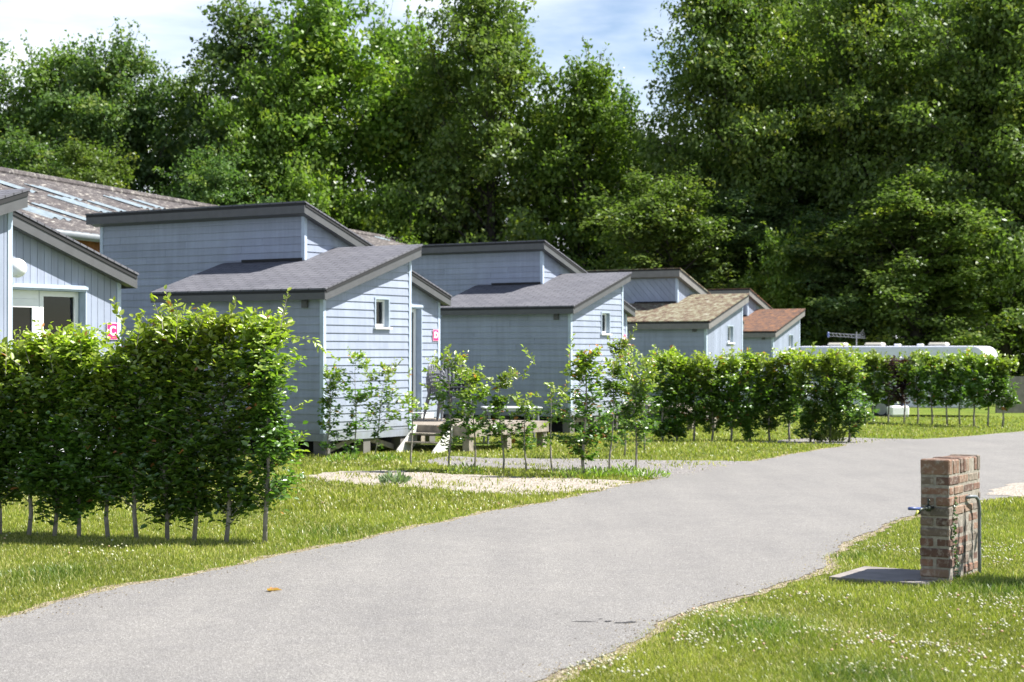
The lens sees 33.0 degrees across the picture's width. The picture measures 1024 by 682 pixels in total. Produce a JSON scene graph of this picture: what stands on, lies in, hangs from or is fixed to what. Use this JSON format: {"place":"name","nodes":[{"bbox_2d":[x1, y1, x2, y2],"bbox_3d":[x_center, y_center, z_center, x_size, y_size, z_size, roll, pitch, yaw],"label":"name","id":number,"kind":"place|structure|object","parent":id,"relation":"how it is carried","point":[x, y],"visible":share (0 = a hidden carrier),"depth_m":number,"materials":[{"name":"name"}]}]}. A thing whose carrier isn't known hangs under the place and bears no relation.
{"place":"outdoors","nodes":[
{"label":"outdoors","id":0,"kind":"place"},
{"bbox_2d":[0,0,934,335],"label":"sky","id":1,"kind":"structure","parent":0,"point":[560,27],"materials":[{"name":"blue"}]},
{"bbox_2d":[0,431,1023,681],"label":"road","id":2,"kind":"structure","parent":0,"point":[496,595],"depth_m":11.75,"materials":[{"name":"grey asphalt"}]},
{"bbox_2d":[1,467,1012,681],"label":"pebbles","id":3,"kind":"object","parent":2,"relation":"on","point":[549,669],"visible":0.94,"depth_m":11.22,"materials":[{"name":"grey stone"}]},
{"bbox_2d":[988,483,1023,496],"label":"gravel patch","id":4,"kind":"object","parent":2,"relation":"on","point":[1014,489],"visible":0.93,"depth_m":20.44,"materials":[{"name":"beige gravel"}]},
{"bbox_2d":[0,374,1023,681],"bbox_3d":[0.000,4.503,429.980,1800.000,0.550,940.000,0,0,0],"label":"ground","id":5,"kind":"structure","parent":0,"point":[938,412],"depth_m":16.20,"materials":[{"name":"green plant"}]},
{"bbox_2d":[0,38,44,159],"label":"tree","id":6,"kind":"object","parent":5,"relation":"on","point":[4,82],"visible":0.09,"depth_m":99.11,"materials":[{"name":"green plant"}]},
{"bbox_2d":[0,324,63,534],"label":"hedge plant","id":7,"kind":"object","parent":5,"relation":"on","point":[6,495],"visible":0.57,"depth_m":15.00,"materials":[{"name":"green plant"}]},
{"bbox_2d":[0,327,64,535],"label":"hedge plant","id":8,"kind":"object","parent":5,"relation":"on","point":[19,425],"visible":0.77,"depth_m":14.90,"materials":[{"name":"green plant"}]},
{"bbox_2d":[0,117,82,177],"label":"tree","id":9,"kind":"object","parent":5,"relation":"on","point":[23,151],"visible":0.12,"depth_m":91.63,"materials":[{"name":"green plant"}]},
{"bbox_2d":[0,319,107,535],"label":"hedge plant","id":10,"kind":"object","parent":5,"relation":"on","point":[35,346],"visible":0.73,"depth_m":14.87,"materials":[{"name":"green plant"}]},
{"bbox_2d":[0,29,125,167],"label":"tree","id":11,"kind":"object","parent":5,"relation":"on","point":[40,76],"visible":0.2,"depth_m":97.42,"materials":[{"name":"green plant"}]},
{"bbox_2d":[24,319,113,536],"bbox_3d":[-3.757,0.775,14.936,0.851,1.937,0.749,0,0,41],"label":"hedge plant","id":12,"kind":"object","parent":5,"relation":"on","point":[74,353],"visible":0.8,"depth_m":14.79,"materials":[{"name":"green plant"}]},
{"bbox_2d":[0,188,138,486],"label":"cabin","id":13,"kind":"object","parent":5,"relation":"on","point":[62,279],"visible":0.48,"depth_m":22.81,"materials":[{"name":"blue wood"}]},
{"bbox_2d":[13,258,26,277],"bbox_3d":[-6.351,-0.935,22.137,0.273,0.250,0.248,0,0,32],"label":"wall lamp","id":14,"kind":"object","parent":13,"relation":"attached to","point":[19,267],"visible":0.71,"depth_m":22.05,"materials":[{"name":"white glass"}]},
{"bbox_2d":[13,298,38,344],"bbox_3d":[-6.566,0.461,22.327,0.060,2.030,1.130,0,0,32],"label":"door","id":15,"kind":"structure","parent":13,"relation":"in","point":[24,310],"depth_m":22.63,"materials":[{"name":"white glass"}]},
{"bbox_2d":[39,291,77,451],"bbox_3d":[-6.078,0.410,23.108,0.060,2.142,0.690,0,0,32],"label":"window","id":16,"kind":"structure","parent":13,"relation":"in","point":[58,307],"depth_m":23.12,"materials":[{"name":"white glass"}]},
{"bbox_2d":[17,131,140,190],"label":"tree","id":17,"kind":"object","parent":5,"relation":"on","point":[95,168],"visible":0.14,"depth_m":88.90,"materials":[{"name":"green plant"}]},
{"bbox_2d":[55,342,146,538],"bbox_3d":[-3.440,0.874,14.818,0.859,1.737,0.790,0,0,26],"label":"hedge plant","id":18,"kind":"object","parent":5,"relation":"on","point":[98,390],"visible":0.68,"depth_m":14.68,"materials":[{"name":"green plant"}]},
{"bbox_2d":[10,16,195,198],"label":"tree","id":19,"kind":"object","parent":5,"relation":"on","point":[135,123],"visible":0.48,"depth_m":95.68,"materials":[{"name":"green plant"}]},
{"bbox_2d":[82,308,188,538],"bbox_3d":[-3.159,0.735,14.758,1.013,2.014,0.794,0,0,0],"label":"hedge plant","id":20,"kind":"object","parent":5,"relation":"on","point":[132,417],"visible":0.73,"depth_m":14.60,"materials":[{"name":"green plant"}]},
{"bbox_2d":[109,293,209,540],"bbox_3d":[-2.947,0.663,14.612,0.872,2.154,0.785,0,0,18],"label":"hedge plant","id":21,"kind":"object","parent":5,"relation":"on","point":[161,337],"visible":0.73,"depth_m":14.54,"materials":[{"name":"green plant"}]},
{"bbox_2d":[133,59,228,198],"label":"tree","id":22,"kind":"object","parent":5,"relation":"on","point":[186,88],"visible":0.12,"depth_m":99.62,"materials":[{"name":"green plant"}]},
{"bbox_2d":[137,284,244,540],"bbox_3d":[-2.667,0.630,14.569,0.883,2.221,0.791,0,0,0],"label":"hedge plant","id":23,"kind":"object","parent":5,"relation":"on","point":[179,324],"visible":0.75,"depth_m":14.48,"materials":[{"name":"green plant"}]},
{"bbox_2d":[0,167,431,252],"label":"barn","id":24,"kind":"structure","parent":5,"relation":"on","point":[63,205],"depth_m":51.99,"materials":[{"name":"grey metal"}]},
{"bbox_2d":[150,134,285,205],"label":"tree","id":25,"kind":"object","parent":5,"relation":"on","point":[214,174],"visible":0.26,"depth_m":86.94,"materials":[{"name":"green plant"}]},
{"bbox_2d":[166,287,291,542],"bbox_3d":[-2.348,0.648,14.451,1.059,2.184,0.772,0,0,0],"label":"hedge plant","id":26,"kind":"object","parent":5,"relation":"on","point":[223,331],"visible":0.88,"depth_m":14.41,"materials":[{"name":"green plant"}]},
{"bbox_2d":[144,0,343,198],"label":"tree","id":27,"kind":"object","parent":5,"relation":"on","point":[222,56],"visible":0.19,"depth_m":94.89,"materials":[{"name":"green plant"}]},
{"bbox_2d":[195,38,323,205],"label":"tree","id":28,"kind":"object","parent":5,"relation":"on","point":[250,132],"visible":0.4,"depth_m":89.31,"materials":[{"name":"green plant"}]},
{"bbox_2d":[85,201,451,455],"bbox_3d":[-4.496,-0.054,33.379,7.310,4.917,6.420,0,0,32],"label":"cabin","id":29,"kind":"object","parent":5,"relation":"on","point":[353,291],"visible":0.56,"depth_m":30.97,"materials":[{"name":"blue wood"}]},
{"bbox_2d":[373,297,391,328],"bbox_3d":[-2.320,-0.487,30.406,0.175,0.555,0.490,0,0,32],"label":"window","id":30,"kind":"structure","parent":29,"relation":"in","point":[381,305],"depth_m":30.53,"materials":[{"name":"white glass"}]},
{"bbox_2d":[412,309,415,411],"bbox_3d":[-2.128,0.429,34.308,0.060,2.142,0.690,0,0,32],"label":"door","id":31,"kind":"structure","parent":29,"relation":"in","point":[413,310],"depth_m":34.54,"materials":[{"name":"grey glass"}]},
{"bbox_2d":[212,301,330,542],"bbox_3d":[-2.071,0.702,14.393,0.848,2.075,0.794,0,0,-45],"label":"hedge plant","id":32,"kind":"object","parent":5,"relation":"on","point":[266,336],"visible":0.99,"depth_m":14.33,"materials":[{"name":"green plant"}]},
{"bbox_2d":[266,151,366,227],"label":"tree","id":33,"kind":"object","parent":5,"relation":"on","point":[322,196],"visible":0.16,"depth_m":85.29,"materials":[{"name":"green plant"}]},
{"bbox_2d":[201,0,432,243],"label":"tree","id":34,"kind":"object","parent":5,"relation":"on","point":[327,54],"visible":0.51,"depth_m":91.19,"materials":[{"name":"green plant"}]},
{"bbox_2d":[316,358,344,456],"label":"hedge plant","id":35,"kind":"object","parent":5,"relation":"on","point":[325,401],"visible":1,"depth_m":28.57,"materials":[{"name":"green plant"}]},
{"bbox_2d":[329,346,382,454],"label":"hedge plant","id":36,"kind":"object","parent":5,"relation":"on","point":[361,397],"visible":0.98,"depth_m":28.55,"materials":[{"name":"green plant"}]},
{"bbox_2d":[331,168,430,244],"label":"tree","id":37,"kind":"object","parent":5,"relation":"on","point":[381,221],"visible":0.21,"depth_m":85.72,"materials":[{"name":"green plant"}]},
{"bbox_2d":[354,357,411,454],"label":"hedge plant","id":38,"kind":"object","parent":5,"relation":"on","point":[388,369],"visible":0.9,"depth_m":29.00,"materials":[{"name":"green plant"}]},
{"bbox_2d":[335,0,437,236],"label":"tree","id":39,"kind":"object","parent":5,"relation":"on","point":[400,56],"visible":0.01,"depth_m":103.09,"materials":[{"name":"green plant"}]},
{"bbox_2d":[385,391,435,463],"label":"hedge plant","id":40,"kind":"object","parent":5,"relation":"on","point":[410,410],"visible":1,"depth_m":26.20,"materials":[{"name":"green plant"}]},
{"bbox_2d":[349,28,514,243],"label":"tree","id":41,"kind":"object","parent":5,"relation":"on","point":[426,132],"visible":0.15,"depth_m":92.64,"materials":[{"name":"green plant"}]},
{"bbox_2d":[420,344,484,467],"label":"hedge plant","id":42,"kind":"object","parent":5,"relation":"on","point":[445,427],"visible":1,"depth_m":24.48,"materials":[{"name":"green plant"}]},
{"bbox_2d":[305,470,633,494],"bbox_3d":[-0.910,1.810,22.352,5.159,0.063,3.106,0,0,36],"label":"gravel patch","id":43,"kind":"object","parent":5,"relation":"on","point":[519,482],"visible":0.69,"depth_m":22.24,"materials":[{"name":"beige gravel"}]},
{"bbox_2d":[378,469,411,483],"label":"weed clump","id":44,"kind":"object","parent":43,"relation":"on","point":[389,477],"visible":0.96,"depth_m":21.74,"materials":[{"name":"green plant"}]},
{"bbox_2d":[551,465,593,478],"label":"weed clump","id":45,"kind":"object","parent":43,"relation":"on","point":[573,472],"visible":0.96,"depth_m":22.95,"materials":[{"name":"green plant"}]},
{"bbox_2d":[396,418,548,452],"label":"wooden deck","id":46,"kind":"structure","parent":5,"relation":"on","point":[422,428],"depth_m":30.96,"materials":[{"name":"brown wood"}]},
{"bbox_2d":[454,364,500,470],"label":"hedge plant","id":47,"kind":"object","parent":5,"relation":"on","point":[483,393],"visible":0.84,"depth_m":24.75,"materials":[{"name":"green plant"}]},
{"bbox_2d":[390,0,589,245],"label":"tree","id":48,"kind":"object","parent":5,"relation":"on","point":[493,79],"visible":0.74,"depth_m":87.85,"materials":[{"name":"green plant"}]},
{"bbox_2d":[472,363,535,470],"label":"hedge plant","id":49,"kind":"object","parent":5,"relation":"on","point":[499,428],"visible":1,"depth_m":24.44,"materials":[{"name":"green plant"}]},
{"bbox_2d":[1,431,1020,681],"bbox_3d":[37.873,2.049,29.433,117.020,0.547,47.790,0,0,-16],"label":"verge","id":50,"kind":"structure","parent":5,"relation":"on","point":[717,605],"depth_m":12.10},
{"bbox_2d":[481,406,541,443],"bbox_3d":[-0.013,1.678,34.490,1.150,0.732,0.750,0,0,-8],"label":"garden table","id":51,"kind":"object","parent":5,"relation":"on","point":[509,408],"visible":0.49,"depth_m":34.20,"materials":[{"name":"plastic"}]},
{"bbox_2d":[1,415,1023,511],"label":"grass","id":52,"kind":"structure","parent":5,"relation":"on","point":[302,502],"depth_m":25.50,"materials":[{"name":"green plant"}]},
{"bbox_2d":[412,240,635,433],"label":"cabin","id":53,"kind":"object","parent":5,"relation":"on","point":[543,301],"visible":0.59,"depth_m":41.28,"materials":[{"name":"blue wood"}]},
{"bbox_2d":[507,391,552,470],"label":"hedge plant","id":54,"kind":"object","parent":5,"relation":"on","point":[529,426],"visible":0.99,"depth_m":24.48,"materials":[{"name":"green plant"}]},
{"bbox_2d":[497,83,600,257],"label":"tree","id":55,"kind":"object","parent":5,"relation":"on","point":[544,103],"visible":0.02,"depth_m":95.35,"materials":[{"name":"green plant"}]},
{"bbox_2d":[527,380,574,474],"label":"hedge plant","id":56,"kind":"object","parent":5,"relation":"on","point":[561,393],"visible":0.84,"depth_m":23.86,"materials":[{"name":"green plant"}]},
{"bbox_2d":[521,333,633,473],"bbox_3d":[0.885,0.891,23.309,1.548,1.991,0.707,0,0,0],"label":"hedge plant","id":57,"kind":"object","parent":5,"relation":"on","point":[584,363],"visible":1,"depth_m":23.29,"materials":[{"name":"green plant"}]},
{"bbox_2d":[493,37,667,269],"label":"tree","id":58,"kind":"object","parent":5,"relation":"on","point":[582,121],"visible":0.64,"depth_m":87.39,"materials":[{"name":"green plant"}]},
{"bbox_2d":[517,67,654,269],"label":"tree","id":59,"kind":"object","parent":5,"relation":"on","point":[627,96],"visible":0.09,"depth_m":91.10,"materials":[{"name":"green plant"}]},
{"bbox_2d":[426,456,750,477],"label":"gravel drive","id":60,"kind":"structure","parent":5,"relation":"on","point":[685,469],"depth_m":26.66,"materials":[{"name":"grey gravel"}]},
{"bbox_2d":[580,350,645,468],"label":"hedge plant","id":61,"kind":"object","parent":5,"relation":"on","point":[616,368],"visible":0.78,"depth_m":24.48,"materials":[{"name":"green plant"}]},
{"bbox_2d":[600,323,654,455],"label":"hedge plant","id":62,"kind":"object","parent":5,"relation":"on","point":[621,344],"visible":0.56,"depth_m":28.55,"materials":[{"name":"green plant"}]},
{"bbox_2d":[595,365,668,469],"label":"hedge plant","id":63,"kind":"object","parent":5,"relation":"on","point":[642,390],"visible":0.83,"depth_m":24.79,"materials":[{"name":"green plant"}]},
{"bbox_2d":[630,354,664,450],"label":"hedge plant","id":64,"kind":"object","parent":5,"relation":"on","point":[645,365],"visible":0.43,"depth_m":30.87,"materials":[{"name":"green plant"}]},
{"bbox_2d":[627,467,670,478],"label":"weed clump","id":65,"kind":"object","parent":5,"relation":"on","point":[636,473],"visible":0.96,"depth_m":22.93,"materials":[{"name":"green plant"}]},
{"bbox_2d":[635,344,693,440],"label":"hedge plant","id":66,"kind":"object","parent":5,"relation":"on","point":[658,359],"visible":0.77,"depth_m":35.49,"materials":[{"name":"green plant"}]},
{"bbox_2d":[575,163,759,296],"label":"tree","id":67,"kind":"object","parent":5,"relation":"on","point":[673,213],"visible":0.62,"depth_m":76.88,"materials":[{"name":"green plant"}]},
{"bbox_2d":[585,268,749,420],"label":"cabin","id":68,"kind":"object","parent":5,"relation":"on","point":[681,310],"visible":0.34,"depth_m":51.86,"materials":[{"name":"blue wood"}]},
{"bbox_2d":[650,349,702,440],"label":"hedge plant","id":69,"kind":"object","parent":5,"relation":"on","point":[679,429],"visible":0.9,"depth_m":35.46,"materials":[{"name":"green plant"}]},
{"bbox_2d":[662,356,717,440],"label":"hedge plant","id":70,"kind":"object","parent":5,"relation":"on","point":[695,420],"visible":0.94,"depth_m":35.45,"materials":[{"name":"green plant"}]},
{"bbox_2d":[685,345,740,440],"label":"hedge plant","id":71,"kind":"object","parent":5,"relation":"on","point":[715,403],"visible":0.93,"depth_m":35.45,"materials":[{"name":"green plant"}]},
{"bbox_2d":[588,0,854,310],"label":"tree","id":72,"kind":"object","parent":5,"relation":"on","point":[752,114],"visible":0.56,"depth_m":82.11,"materials":[{"name":"green plant"}]},
{"bbox_2d":[707,348,759,440],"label":"hedge plant","id":73,"kind":"object","parent":5,"relation":"on","point":[734,389],"visible":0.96,"depth_m":35.45,"materials":[{"name":"green plant"}]},
{"bbox_2d":[650,175,826,331],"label":"tree","id":74,"kind":"object","parent":5,"relation":"on","point":[745,210],"visible":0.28,"depth_m":78.72,"materials":[{"name":"green plant"}]},
{"bbox_2d":[720,345,778,440],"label":"hedge plant","id":75,"kind":"object","parent":5,"relation":"on","point":[749,358],"visible":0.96,"depth_m":35.45,"materials":[{"name":"green plant"}]},
{"bbox_2d":[706,288,804,407],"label":"cabin","id":76,"kind":"object","parent":5,"relation":"on","point":[767,328],"visible":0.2,"depth_m":64.81,"materials":[{"name":"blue wood"}]},
{"bbox_2d":[742,350,799,440],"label":"hedge plant","id":77,"kind":"object","parent":5,"relation":"on","point":[767,423],"visible":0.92,"depth_m":35.48,"materials":[{"name":"green plant"}]},
{"bbox_2d":[679,0,895,296],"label":"tree","id":78,"kind":"object","parent":5,"relation":"on","point":[787,18],"visible":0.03,"depth_m":89.77,"materials":[{"name":"green plant"}]},
{"bbox_2d":[758,341,817,440],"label":"hedge plant","id":79,"kind":"object","parent":5,"relation":"on","point":[786,379],"visible":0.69,"depth_m":35.47,"materials":[{"name":"green plant"}]},
{"bbox_2d":[731,219,851,345],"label":"tree","id":80,"kind":"object","parent":5,"relation":"on","point":[776,294],"visible":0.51,"depth_m":74.88,"materials":[{"name":"green plant"}]},
{"bbox_2d":[567,531,1023,677],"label":"clover flowers","id":81,"kind":"object","parent":5,"relation":"on","point":[841,645],"visible":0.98,"depth_m":9.43,"materials":[{"name":"white plant"}]},
{"bbox_2d":[779,348,838,441],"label":"hedge plant","id":82,"kind":"object","parent":5,"relation":"on","point":[810,415],"visible":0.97,"depth_m":34.83,"materials":[{"name":"green plant"}]},
{"bbox_2d":[797,347,859,441],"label":"hedge plant","id":83,"kind":"object","parent":5,"relation":"on","point":[828,402],"visible":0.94,"depth_m":34.78,"materials":[{"name":"green plant"}]},
{"bbox_2d":[762,437,908,444],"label":"gravel drive","id":84,"kind":"structure","parent":5,"relation":"on","point":[852,441],"depth_m":35.27,"materials":[{"name":"grey gravel"}]},
{"bbox_2d":[814,426,846,441],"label":"weed clump","id":85,"kind":"object","parent":84,"relation":"on","point":[835,435],"visible":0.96,"depth_m":34.76,"materials":[{"name":"green plant"}]},
{"bbox_2d":[823,343,878,441],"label":"hedge plant","id":86,"kind":"object","parent":5,"relation":"on","point":[849,375],"visible":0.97,"depth_m":34.78,"materials":[{"name":"green plant"}]},
{"bbox_2d":[753,197,974,345],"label":"tree","id":87,"kind":"object","parent":5,"relation":"on","point":[829,299],"visible":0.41,"depth_m":74.36,"materials":[{"name":"green plant"}]},
{"bbox_2d":[851,348,884,420],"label":"hedge plant","id":88,"kind":"object","parent":5,"relation":"on","point":[862,387],"visible":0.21,"depth_m":50.19,"materials":[{"name":"green plant"}]},
{"bbox_2d":[854,348,886,421],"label":"hedge plant","id":89,"kind":"object","parent":5,"relation":"on","point":[871,364],"visible":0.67,"depth_m":49.54,"materials":[{"name":"green plant"}]},
{"bbox_2d":[829,566,933,585],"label":"drain slab","id":90,"kind":"structure","parent":5,"relation":"on","point":[895,575],"depth_m":12.13,"materials":[{"name":"concrete"}]},
{"bbox_2d":[767,330,997,415],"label":"caravan","id":91,"kind":"object","parent":5,"relation":"on","point":[934,347],"visible":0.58,"depth_m":56.27,"materials":[{"name":"metal"}]},
{"bbox_2d":[867,351,906,421],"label":"hedge plant","id":92,"kind":"object","parent":5,"relation":"on","point":[885,373],"visible":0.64,"depth_m":48.90,"materials":[{"name":"green plant"}]},
{"bbox_2d":[757,0,1020,336],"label":"tree","id":93,"kind":"object","parent":5,"relation":"on","point":[869,74],"visible":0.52,"depth_m":79.51,"materials":[{"name":"green plant"}]},
{"bbox_2d":[882,355,914,421],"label":"hedge plant","id":94,"kind":"object","parent":5,"relation":"on","point":[902,386],"visible":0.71,"depth_m":48.24,"materials":[{"name":"green plant"}]},
{"bbox_2d":[795,161,1023,349],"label":"tree","id":95,"kind":"object","parent":5,"relation":"on","point":[945,231],"visible":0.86,"depth_m":71.95,"materials":[{"name":"green plant"}]},
{"bbox_2d":[893,348,932,423],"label":"hedge plant","id":96,"kind":"object","parent":5,"relation":"on","point":[913,392],"visible":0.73,"depth_m":47.62,"materials":[{"name":"green plant"}]},
{"bbox_2d":[907,350,950,424],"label":"hedge plant","id":97,"kind":"object","parent":5,"relation":"on","point":[933,366],"visible":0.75,"depth_m":47.03,"materials":[{"name":"green plant"}]},
{"bbox_2d":[844,0,1023,375],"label":"tree","id":98,"kind":"object","parent":5,"relation":"on","point":[997,26],"visible":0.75,"depth_m":74.51,"materials":[{"name":"green plant"}]},
{"bbox_2d":[922,354,964,424],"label":"hedge plant","id":99,"kind":"object","parent":5,"relation":"on","point":[942,382],"visible":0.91,"depth_m":46.45,"materials":[{"name":"green plant"}]},
{"bbox_2d":[908,454,980,583],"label":"brick pillar","id":100,"kind":"structure","parent":5,"relation":"on","point":[949,510],"depth_m":11.92,"materials":[{"name":"brown brick"}]},
{"bbox_2d":[938,344,973,424],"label":"hedge plant","id":101,"kind":"object","parent":5,"relation":"on","point":[962,399],"visible":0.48,"depth_m":46.48,"materials":[{"name":"green plant"}]},
{"bbox_2d":[888,253,1023,375],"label":"tree","id":102,"kind":"object","parent":5,"relation":"on","point":[1018,368],"visible":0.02,"depth_m":77.22,"materials":[{"name":"green plant"}]},
{"bbox_2d":[950,351,993,425],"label":"hedge plant","id":103,"kind":"object","parent":5,"relation":"on","point":[970,395],"visible":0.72,"depth_m":45.35,"materials":[{"name":"green plant"}]},
{"bbox_2d":[950,229,1023,375],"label":"tree","id":104,"kind":"object","parent":5,"relation":"on","point":[1020,358],"visible":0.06,"depth_m":76.19,"materials":[{"name":"green plant"}]},
{"bbox_2d":[964,349,1011,426],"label":"hedge plant","id":105,"kind":"object","parent":5,"relation":"on","point":[984,371],"visible":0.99,"depth_m":44.78,"materials":[{"name":"green plant"}]},
{"bbox_2d":[980,354,1021,426],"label":"hedge plant","id":106,"kind":"object","parent":5,"relation":"on","point":[1006,363],"visible":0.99,"depth_m":44.75,"materials":[{"name":"green plant"}]},
{"bbox_2d":[995,376,1023,412],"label":"concrete wall","id":107,"kind":"structure","parent":0,"point":[1018,408],"depth_m":60.47,"materials":[{"name":"grey concrete"}]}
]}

